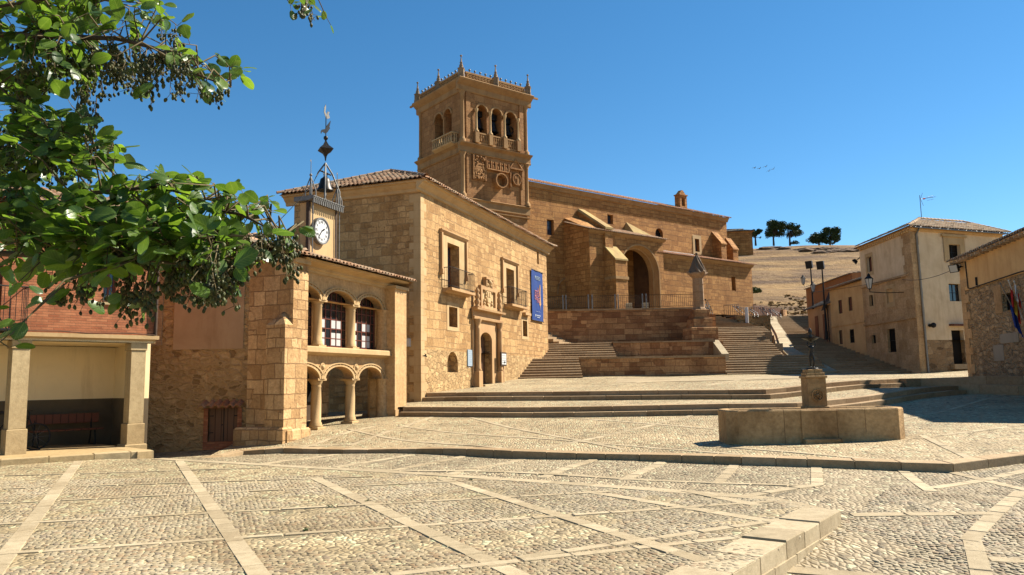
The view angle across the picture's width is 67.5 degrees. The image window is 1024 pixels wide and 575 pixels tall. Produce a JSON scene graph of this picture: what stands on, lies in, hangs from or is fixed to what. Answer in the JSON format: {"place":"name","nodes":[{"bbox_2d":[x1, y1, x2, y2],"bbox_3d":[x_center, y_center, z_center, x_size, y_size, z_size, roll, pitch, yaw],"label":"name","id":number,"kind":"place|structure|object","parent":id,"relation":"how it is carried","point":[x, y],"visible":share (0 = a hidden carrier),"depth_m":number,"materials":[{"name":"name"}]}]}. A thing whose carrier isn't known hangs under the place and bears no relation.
{"place":"outdoors","nodes":[
{"label":"outdoors","id":0,"kind":"place"},
{"bbox_2d":[0,444,148,458],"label":"portico floor","id":1,"kind":"structure","parent":0,"point":[54,450],"depth_m":19.16,"materials":[{"name":"stone"}]},
{"bbox_2d":[0,410,50,449],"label":"bicycle","id":2,"kind":"object","parent":1,"relation":"on","point":[29,419],"visible":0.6,"depth_m":19.61,"materials":[{"name":"black paint"}]},
{"bbox_2d":[28,413,103,447],"bbox_3d":[-12.183,3.890,20.934,0.519,0.856,1.750,-7,-10,43],"label":"bench","id":3,"kind":"object","parent":1,"relation":"on","point":[67,418],"visible":0.87,"depth_m":21.03,"materials":[{"name":"red paint"}]},
{"bbox_2d":[0,458,798,574],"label":"platform","id":4,"kind":"structure","parent":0,"point":[344,549],"depth_m":9.44,"materials":[{"name":"beige stone"}]},
{"bbox_2d":[0,187,159,459],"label":"brick house","id":5,"kind":"structure","parent":4,"relation":"on","point":[73,361],"depth_m":20.55,"materials":[{"name":"red brick"}]},
{"bbox_2d":[0,266,2,297],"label":"window","id":6,"kind":"structure","parent":5,"relation":"in","point":[0,266],"depth_m":18.45,"materials":[{"name":"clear glass"}]},
{"bbox_2d":[103,274,114,300],"bbox_3d":[-10.674,-0.005,20.241,0.050,0.823,0.322,-7,-10,43],"label":"window","id":7,"kind":"structure","parent":5,"relation":"in","point":[112,287],"depth_m":20.29,"materials":[{"name":"grey glass"}]},
{"bbox_2d":[0,0,333,348],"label":"alder tree","id":8,"kind":"object","parent":4,"relation":"on","point":[185,242],"visible":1,"depth_m":2.86,"materials":[{"name":"green plant"}]},
{"bbox_2d":[0,473,821,574],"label":"cobblestones","id":9,"kind":"structure","parent":4,"relation":"on","point":[150,551],"depth_m":8.98,"materials":[{"name":"stone"}]},
{"bbox_2d":[151,458,840,574],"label":"platform edging","id":10,"kind":"object","parent":4,"relation":"on","point":[791,528],"visible":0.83,"depth_m":8.24,"materials":[{"name":"beige stone"}]},
{"bbox_2d":[0,0,1023,248],"label":"sky","id":11,"kind":"structure","parent":0,"point":[857,110],"materials":[{"name":"blue"}]},
{"bbox_2d":[153,450,1023,574],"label":"street","id":12,"kind":"structure","parent":0,"point":[845,491],"depth_m":12.92,"materials":[{"name":"beige stone"}]},
{"bbox_2d":[0,450,153,465],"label":"kerb","id":13,"kind":"structure","parent":12,"relation":"on","point":[67,458],"depth_m":17.73,"materials":[{"name":"stone"}]},
{"bbox_2d":[95,445,153,458],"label":"kerb","id":14,"kind":"structure","parent":12,"relation":"on","point":[144,455],"depth_m":18.72,"materials":[{"name":"stone"}]},
{"bbox_2d":[202,446,1023,471],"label":"kerb","id":15,"kind":"structure","parent":12,"relation":"on","point":[980,462],"depth_m":15.67,"materials":[{"name":"stone"}]},
{"bbox_2d":[828,469,1023,574],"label":"cobblestones","id":16,"kind":"structure","parent":12,"relation":"on","point":[891,497],"depth_m":9.07,"materials":[{"name":"stone"}]},
{"bbox_2d":[210,394,1023,460],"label":"plaza","id":17,"kind":"structure","parent":0,"point":[1003,411],"depth_m":21.29,"materials":[{"name":"beige stone"}]},
{"bbox_2d":[147,232,265,457],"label":"rubble house","id":18,"kind":"structure","parent":17,"relation":"on","point":[197,401],"depth_m":24.24,"materials":[{"name":"brown stone"}]},
{"bbox_2d":[209,408,237,440],"bbox_3d":[-9.077,4.321,24.134,0.922,1.022,0.069,-1,-7,0],"label":"cellar door","id":19,"kind":"structure","parent":18,"relation":"in","point":[222,421],"depth_m":24.13,"materials":[{"name":"brown wood"}]},
{"bbox_2d":[233,104,416,445],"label":"clock house","id":20,"kind":"structure","parent":17,"relation":"on","point":[318,323],"depth_m":26.27,"materials":[{"name":"stone"}]},
{"bbox_2d":[251,189,308,245],"bbox_3d":[-7.588,-2.280,24.981,0.024,2.490,2.465,-6,-9,35],"label":"cable","id":21,"kind":"object","parent":20,"relation":"attached to","point":[288,211],"visible":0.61,"depth_m":25.42,"materials":[{"name":"black paint"}]},
{"bbox_2d":[307,381,310,401],"bbox_3d":[-8.404,4.338,28.783,0.090,2.397,3.262,-4,-7,20],"label":"porch door","id":22,"kind":"structure","parent":20,"relation":"in","point":[308,383],"depth_m":29.97,"materials":[{"name":"brown wood"}]},
{"bbox_2d":[307,291,311,345],"bbox_3d":[-7.199,0.907,25.310,0.050,2.021,2.011,-4,-7,20],"label":"window","id":23,"kind":"structure","parent":20,"relation":"in","point":[309,295],"depth_m":26.11,"materials":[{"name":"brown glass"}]},
{"bbox_2d":[322,292,345,347],"bbox_3d":[-6.466,1.139,27.298,0.050,2.021,2.011,-4,-7,20],"label":"window","id":24,"kind":"structure","parent":20,"relation":"in","point":[330,311],"depth_m":27.52,"materials":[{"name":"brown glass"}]},
{"bbox_2d":[355,298,374,349],"bbox_3d":[-5.750,1.365,29.239,0.050,2.021,1.911,-4,-7,20],"label":"window","id":25,"kind":"structure","parent":20,"relation":"in","point":[362,316],"depth_m":29.52,"materials":[{"name":"brown glass"}]},
{"bbox_2d":[276,169,556,411],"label":"palace","id":26,"kind":"structure","parent":17,"relation":"on","point":[467,263],"depth_m":35.74,"materials":[{"name":"stone"}]},
{"bbox_2d":[406,338,410,346],"bbox_3d":[-4.529,2.380,33.114,0.280,0.350,0.140,-4,-7,20],"label":"meter box","id":27,"kind":"object","parent":26,"relation":"attached to","point":[408,342],"visible":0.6,"depth_m":33.03,"materials":[{"name":"white paint"}]},
{"bbox_2d":[447,246,450,286],"bbox_3d":[-3.258,-0.940,36.762,0.050,2.200,1.361,-4,-7,20],"label":"window","id":28,"kind":"structure","parent":26,"relation":"in","point":[448,248],"depth_m":37.31,"materials":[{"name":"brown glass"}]},
{"bbox_2d":[467,350,472,367],"bbox_3d":[-2.077,3.511,37.770,0.041,0.880,0.567,-4,-7,20],"label":"wall plaque","id":29,"kind":"object","parent":26,"relation":"attached to","point":[469,358],"depth_m":37.69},
{"bbox_2d":[481,335,484,383],"bbox_3d":[-1.768,3.744,39.847,0.168,2.925,1.836,-4,-7,20],"label":"door","id":30,"kind":"structure","parent":26,"relation":"in","point":[482,337],"depth_m":40.36,"materials":[{"name":"brown wood"}]},
{"bbox_2d":[471,277,505,386],"bbox_3d":[-1.194,2.376,39.914,0.440,5.838,3.974,-4,-7,20],"label":"doorway","id":31,"kind":"structure","parent":26,"relation":"in","point":[486,313],"depth_m":40.10,"materials":[{"name":"stone"}]},
{"bbox_2d":[500,352,506,371],"bbox_3d":[-0.430,4.644,41.145,0.139,2.325,0.807,-4,-8,23],"label":"notice board","id":32,"kind":"object","parent":26,"relation":"attached to","point":[503,359],"visible":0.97,"depth_m":41.14,"materials":[{"name":"metal"}]},
{"bbox_2d":[531,269,543,322],"bbox_3d":[1.612,0.540,48.340,0.061,3.210,2.360,-4,-7,20],"label":"banner","id":33,"kind":"object","parent":26,"relation":"attached to","point":[537,293],"visible":1,"depth_m":48.25,"materials":[{"name":"blue fabric"}]},
{"bbox_2d":[0,375,1023,574],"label":"paving bands","id":34,"kind":"object","parent":17,"relation":"on","point":[251,563],"visible":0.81,"depth_m":9.88,"materials":[{"name":"beige stone"}]},
{"bbox_2d":[399,376,1023,417],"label":"plaza steps","id":35,"kind":"structure","parent":17,"relation":"on","point":[995,385],"depth_m":29.01,"materials":[{"name":"stone"}]},
{"bbox_2d":[401,387,919,406],"bbox_3d":[6.561,4.298,30.216,26.594,0.478,9.320,-1,-7,4],"label":"landing","id":36,"kind":"object","parent":35,"relation":"attached to","point":[847,393],"visible":0.5,"depth_m":29.02,"materials":[{"name":"beige stone"}]},
{"bbox_2d":[718,328,904,444],"bbox_3d":[6.976,2.410,18.002,4.112,2.956,1.400,-1,-7,0],"label":"fountain","id":37,"kind":"object","parent":17,"relation":"on","point":[814,418],"visible":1,"depth_m":17.44,"materials":[{"name":"stone"}]},
{"bbox_2d":[945,227,1023,376],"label":"stone house","id":38,"kind":"structure","parent":17,"relation":"on","point":[994,341],"depth_m":30.81,"materials":[{"name":"brown stone"}]},
{"bbox_2d":[948,264,962,272],"bbox_3d":[19.823,-0.840,34.011,0.759,0.378,0.502,2,-8,-24],"label":"floodlight","id":39,"kind":"object","parent":38,"relation":"attached to","point":[954,268],"visible":0.87,"depth_m":33.84,"materials":[{"name":"black paint"}]},
{"bbox_2d":[1006,293,1011,309],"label":"window","id":40,"kind":"structure","parent":38,"relation":"in","point":[1009,295],"depth_m":29.81,"materials":[{"name":"black glass"}]},
{"bbox_2d":[999,283,1023,337],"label":"flag","id":41,"kind":"object","parent":38,"relation":"attached to","point":[1015,321],"visible":0.88,"depth_m":28.12,"materials":[{"name":"blue fabric"}]},
{"bbox_2d":[1008,280,1023,323],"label":"flag","id":42,"kind":"object","parent":38,"relation":"attached to","point":[1015,306],"visible":1,"depth_m":27.60,"materials":[{"name":"multicoloured fabric"}]},
{"bbox_2d":[1013,281,1023,310],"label":"flag","id":43,"kind":"object","parent":38,"relation":"attached to","point":[1018,298],"visible":1,"depth_m":27.27,"materials":[{"name":"white fabric"}]},
{"bbox_2d":[338,370,968,396],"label":"terrace","id":44,"kind":"structure","parent":0,"point":[546,384],"depth_m":35.57,"materials":[{"name":"beige stone"}]},
{"bbox_2d":[518,333,724,378],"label":"stairs","id":45,"kind":"structure","parent":44,"relation":"on","point":[560,359],"depth_m":46.93,"materials":[{"name":"stone"}]},
{"bbox_2d":[612,340,714,356],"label":"retaining wall","id":46,"kind":"structure","parent":45,"relation":"on","point":[665,348],"depth_m":50.66,"materials":[{"name":"stone"}]},
{"bbox_2d":[683,253,722,344],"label":"pillory column","id":47,"kind":"structure","parent":45,"relation":"on","point":[700,324],"depth_m":52.39,"materials":[{"name":"stone"}]},
{"bbox_2d":[547,307,707,342],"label":"retaining wall","id":48,"kind":"structure","parent":44,"relation":"on","point":[612,325],"depth_m":55.07,"materials":[{"name":"stone"}]},
{"bbox_2d":[548,294,692,308],"bbox_3d":[7.892,1.119,55.327,10.596,1.310,0.105,-1,-7,0],"label":"railing","id":49,"kind":"object","parent":48,"relation":"on","point":[615,300],"visible":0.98,"depth_m":55.35,"materials":[{"name":"metal"}]},
{"bbox_2d":[579,355,725,375],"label":"retaining wall","id":50,"kind":"structure","parent":44,"relation":"on","point":[653,365],"depth_m":47.05,"materials":[{"name":"stone"}]},
{"bbox_2d":[716,316,826,374],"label":"stairs","id":51,"kind":"structure","parent":44,"relation":"on","point":[751,349],"depth_m":51.03,"materials":[{"name":"stone"}]},
{"bbox_2d":[689,314,715,326],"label":"retaining wall","id":52,"kind":"structure","parent":51,"relation":"on","point":[713,316],"depth_m":53.91,"materials":[{"name":"stone"}]},
{"bbox_2d":[713,340,728,360],"bbox_3d":[13.535,4.070,49.796,0.450,1.450,2.300,-1,-7,0],"label":"stair cheek","id":53,"kind":"object","parent":51,"relation":"on","point":[719,348],"visible":0.71,"depth_m":49.65,"materials":[{"name":"beige stone"}]},
{"bbox_2d":[745,307,748,323],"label":"white column","id":54,"kind":"structure","parent":51,"relation":"on","point":[746,316],"depth_m":60.05,"materials":[{"name":"paint"}]},
{"bbox_2d":[770,316,836,373],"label":"stair ramp","id":55,"kind":"structure","parent":44,"relation":"on","point":[782,337],"depth_m":57.43,"materials":[{"name":"beige stone"}]},
{"bbox_2d":[804,293,832,342],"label":"building","id":56,"kind":"structure","parent":44,"relation":"on","point":[816,320],"depth_m":60.02,"materials":[{"name":"stone"}]},
{"bbox_2d":[805,261,815,308],"bbox_3d":[24.372,0.401,62.198,0.680,5.246,0.578,-7,-9,42],"label":"lamp post","id":57,"kind":"object","parent":56,"relation":"on","point":[808,264],"visible":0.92,"depth_m":62.30,"materials":[{"name":"black metal"}]},
{"bbox_2d":[815,316,818,336],"bbox_3d":[24.235,3.716,60.786,0.040,2.900,0.700,-1,-7,4],"label":"door","id":58,"kind":"structure","parent":56,"relation":"in","point":[816,317],"depth_m":60.85,"materials":[{"name":"red paint"}]},
{"bbox_2d":[822,314,827,341],"bbox_3d":[24.096,3.483,58.869,0.040,2.900,0.800,-1,-7,4],"label":"door","id":59,"kind":"structure","parent":56,"relation":"in","point":[822,314],"depth_m":59.09,"materials":[{"name":"red paint"}]},
{"bbox_2d":[776,316,911,373],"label":"street stairs","id":60,"kind":"structure","parent":44,"relation":"on","point":[840,359],"depth_m":52.77,"materials":[{"name":"stone"}]},
{"bbox_2d":[816,261,827,339],"bbox_3d":[23.206,0.923,57.157,0.520,5.902,0.558,-7,-9,39],"label":"lamp post","id":61,"kind":"object","parent":60,"relation":"on","point":[820,265],"visible":1,"depth_m":57.24,"materials":[{"name":"black metal"}]},
{"bbox_2d":[854,217,1010,372],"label":"tall house","id":62,"kind":"structure","parent":44,"relation":"on","point":[899,332],"depth_m":46.46,"materials":[{"name":"paint"}]},
{"bbox_2d":[810,277,900,292],"bbox_3d":[23.531,-0.098,53.562,0.028,0.931,15.614,-1,-7,2],"label":"cable","id":63,"kind":"object","parent":62,"relation":"attached to","point":[859,285],"visible":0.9,"depth_m":52.37,"materials":[{"name":"black paint"}]},
{"bbox_2d":[869,257,871,271],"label":"window","id":64,"kind":"structure","parent":62,"relation":"in","point":[870,262],"depth_m":51.33,"materials":[{"name":"brown wood"}]},
{"bbox_2d":[865,273,903,292],"bbox_3d":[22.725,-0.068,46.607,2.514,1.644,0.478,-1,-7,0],"label":"wall lantern","id":65,"kind":"object","parent":62,"relation":"attached to","point":[868,279],"depth_m":46.54,"materials":[{"name":"black paint"}]},
{"bbox_2d":[887,289,892,302],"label":"window","id":66,"kind":"structure","parent":62,"relation":"in","point":[890,295],"depth_m":48.41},
{"bbox_2d":[889,329,896,351],"bbox_3d":[24.062,3.329,48.208,0.050,1.475,1.062,-1,-7,1],"label":"window","id":67,"kind":"structure","parent":62,"relation":"in","point":[891,331],"depth_m":48.44,"materials":[{"name":"black glass"}]},
{"bbox_2d":[919,195,933,218],"bbox_3d":[26.835,-5.226,49.387,1.371,1.725,0.280,2,-7,-21],"label":"television aerial","id":68,"kind":"object","parent":62,"relation":"on","point":[922,203],"visible":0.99,"depth_m":49.23,"materials":[{"name":"grey metal"}]},
{"bbox_2d":[928,323,935,327],"bbox_3d":[24.782,2.224,45.153,0.289,0.320,0.437,1,-7,-18],"label":"wall light","id":69,"kind":"object","parent":62,"relation":"attached to","point":[932,325],"visible":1,"depth_m":45.02,"materials":[{"name":"black paint"}]},
{"bbox_2d":[949,245,957,258],"bbox_3d":[26.955,-2.147,46.995,0.945,0.931,0.050,2,-7,-21],"label":"window","id":70,"kind":"structure","parent":62,"relation":"in","point":[952,248],"depth_m":47.06,"materials":[{"name":"black glass"}]},
{"bbox_2d":[949,284,958,300],"bbox_3d":[26.790,0.325,46.612,0.988,1.067,0.050,2,-7,-21],"label":"window","id":71,"kind":"structure","parent":62,"relation":"in","point":[953,288],"depth_m":46.66,"materials":[{"name":"blue glass"}]},
{"bbox_2d":[951,330,962,363],"bbox_3d":[26.722,3.610,46.247,1.003,2.034,0.050,2,-7,-21],"label":"door","id":72,"kind":"structure","parent":62,"relation":"in","point":[957,354],"depth_m":46.28,"materials":[{"name":"brown wood"}]},
{"bbox_2d":[704,299,712,313],"bbox_3d":[14.040,1.444,55.229,0.495,1.197,1.977,-5,-8,27],"label":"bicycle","id":73,"kind":"object","parent":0,"point":[708,306],"visible":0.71,"depth_m":55.31,"materials":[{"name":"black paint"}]},
{"bbox_2d":[715,314,742,317],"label":"forecourt","id":74,"kind":"structure","parent":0,"point":[722,315],"depth_m":66.90,"materials":[{"name":"beige stone"}]},
{"bbox_2d":[615,375,847,382],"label":"pale paving","id":75,"kind":"structure","parent":0,"point":[643,379],"depth_m":39.80,"materials":[{"name":"beige stone"}]},
{"bbox_2d":[738,245,860,315],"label":"hill","id":76,"kind":"structure","parent":0,"point":[777,275],"depth_m":139.90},
{"bbox_2d":[727,228,753,254],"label":"hill building","id":77,"kind":"structure","parent":76,"relation":"on","point":[742,239],"depth_m":167.05,"materials":[{"name":"stone"}]},
{"bbox_2d":[753,287,761,292],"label":"bush","id":78,"kind":"object","parent":76,"relation":"on","point":[757,290],"visible":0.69,"depth_m":100.12,"materials":[{"name":"green plant"}]},
{"bbox_2d":[756,246,781,249],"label":"rock","id":79,"kind":"object","parent":76,"relation":"on","point":[768,247],"visible":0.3,"depth_m":180.44,"materials":[{"name":"grey stone"}]},
{"bbox_2d":[752,304,786,315],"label":"slat fence","id":80,"kind":"object","parent":76,"relation":"on","point":[755,308],"visible":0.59,"depth_m":83.44,"materials":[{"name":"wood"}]},
{"bbox_2d":[764,219,786,245],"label":"pine tree","id":81,"kind":"object","parent":76,"relation":"on","point":[774,227],"visible":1,"depth_m":199.60,"materials":[{"name":"green plant"}]},
{"bbox_2d":[754,294,806,315],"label":"dry grass","id":82,"kind":"structure","parent":76,"relation":"on","point":[795,308],"depth_m":98.64,"materials":[{"name":"beige plant"}]},
{"bbox_2d":[775,247,791,249],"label":"rock","id":83,"kind":"object","parent":76,"relation":"on","point":[783,248],"visible":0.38,"depth_m":175.73,"materials":[{"name":"grey stone"}]},
{"bbox_2d":[784,222,803,245],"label":"pine tree","id":84,"kind":"object","parent":76,"relation":"on","point":[796,231],"visible":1,"depth_m":199.72,"materials":[{"name":"green plant"}]},
{"bbox_2d":[796,248,821,251],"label":"rock","id":85,"kind":"object","parent":76,"relation":"on","point":[806,250],"visible":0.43,"depth_m":165.98,"materials":[{"name":"grey stone"}]},
{"bbox_2d":[805,231,830,244],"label":"pine tree","id":86,"kind":"object","parent":76,"relation":"on","point":[814,237],"visible":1,"depth_m":198.88,"materials":[{"name":"green plant"}]},
{"bbox_2d":[811,250,836,252],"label":"rock","id":87,"kind":"object","parent":76,"relation":"on","point":[826,251],"visible":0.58,"depth_m":163.47,"materials":[{"name":"grey stone"}]},
{"bbox_2d":[822,247,839,249],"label":"rock","id":88,"kind":"object","parent":76,"relation":"on","point":[827,248],"visible":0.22,"depth_m":168.81,"materials":[{"name":"grey stone"}]},
{"bbox_2d":[820,226,841,244],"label":"pine tree","id":89,"kind":"object","parent":76,"relation":"on","point":[833,233],"visible":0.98,"depth_m":198.65,"materials":[{"name":"green plant"}]},
{"bbox_2d":[828,248,858,251],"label":"rock","id":90,"kind":"object","parent":76,"relation":"on","point":[846,250],"visible":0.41,"depth_m":164.24,"materials":[{"name":"grey stone"}]},
{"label":"rock","id":91,"kind":"object","parent":76,"relation":"on","visible":0},
{"bbox_2d":[752,228,762,245],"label":"pine tree","id":92,"kind":"object","parent":91,"relation":"on","point":[758,231],"visible":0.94,"depth_m":199.56,"materials":[{"name":"green plant"}]},
{"bbox_2d":[771,326,835,372],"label":"stair bank","id":93,"kind":"structure","parent":0,"point":[774,338],"depth_m":62.27,"materials":[{"name":"stone"}]},
{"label":"upper ground","id":94,"kind":"structure","parent":0,"visible":0},
{"bbox_2d":[410,55,756,315],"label":"church","id":95,"kind":"structure","parent":94,"relation":"on","point":[473,141],"depth_m":70.14,"materials":[{"name":"stone"}]},
{"bbox_2d":[547,220,551,234],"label":"window","id":96,"kind":"structure","parent":95,"relation":"in","point":[549,231],"depth_m":71.24,"materials":[{"name":"black glass"}]},
{"bbox_2d":[804,271,860,314],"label":"back house","id":97,"kind":"structure","parent":94,"relation":"on","point":[817,297],"depth_m":72.97,"materials":[{"name":"brick"}]},
{"bbox_2d":[800,275,809,286],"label":"wall lantern","id":98,"kind":"object","parent":97,"relation":"attached to","point":[802,278],"depth_m":66.42,"materials":[{"name":"black paint"}]},
{"bbox_2d":[824,277,866,354],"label":"house","id":99,"kind":"structure","parent":94,"relation":"on","point":[847,317],"depth_m":54.51,"materials":[{"name":"paint"}]},
{"bbox_2d":[839,300,842,313],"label":"window","id":100,"kind":"structure","parent":99,"relation":"in","point":[840,301],"depth_m":56.05,"materials":[{"name":"black metal"}]},
{"bbox_2d":[839,330,842,343],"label":"window","id":101,"kind":"structure","parent":99,"relation":"in","point":[840,331],"depth_m":56.00,"materials":[{"name":"brown wood"}]},
{"bbox_2d":[849,297,851,310],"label":"window","id":102,"kind":"structure","parent":99,"relation":"in","point":[850,298],"depth_m":54.33,"materials":[{"name":"black metal"}]},
{"bbox_2d":[850,329,854,342],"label":"window","id":103,"kind":"structure","parent":99,"relation":"in","point":[852,330],"depth_m":54.12,"materials":[{"name":"black glass"}]},
{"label":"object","id":104,"kind":"structure","parent":94,"relation":"on","visible":0},
{"bbox_2d":[724,304,744,316],"bbox_3d":[17.840,1.821,61.279,1.822,1.011,0.351,-8,-10,44],"label":"bicycle rack","id":105,"kind":"object","parent":104,"relation":"on","point":[732,310],"visible":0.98,"depth_m":61.44,"materials":[{"name":"metal"}]},
{"bbox_2d":[737,307,758,318],"bbox_3d":[18.667,2.031,60.677,1.621,1.013,0.496,-4,-8,22],"label":"bicycle rack","id":106,"kind":"object","parent":104,"relation":"on","point":[748,311],"visible":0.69,"depth_m":60.74,"materials":[{"name":"metal"}]},
{"bbox_2d":[736,315,770,331],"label":"planter wall","id":107,"kind":"structure","parent":104,"relation":"on","point":[763,321],"depth_m":60.39,"materials":[{"name":"stone"}]},
{"bbox_2d":[751,307,771,317],"bbox_3d":[19.884,1.996,61.064,1.541,1.008,0.468,-4,-8,23],"label":"bicycle rack","id":108,"kind":"object","parent":104,"relation":"on","point":[763,309],"visible":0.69,"depth_m":61.13,"materials":[{"name":"metal"}]},
{"bbox_2d":[763,307,781,319],"bbox_3d":[20.684,2.070,60.903,1.371,1.068,0.406,-4,-8,25],"label":"bicycle rack","id":109,"kind":"object","parent":104,"relation":"on","point":[770,310],"visible":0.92,"depth_m":60.97,"materials":[{"name":"metal"}]}
]}

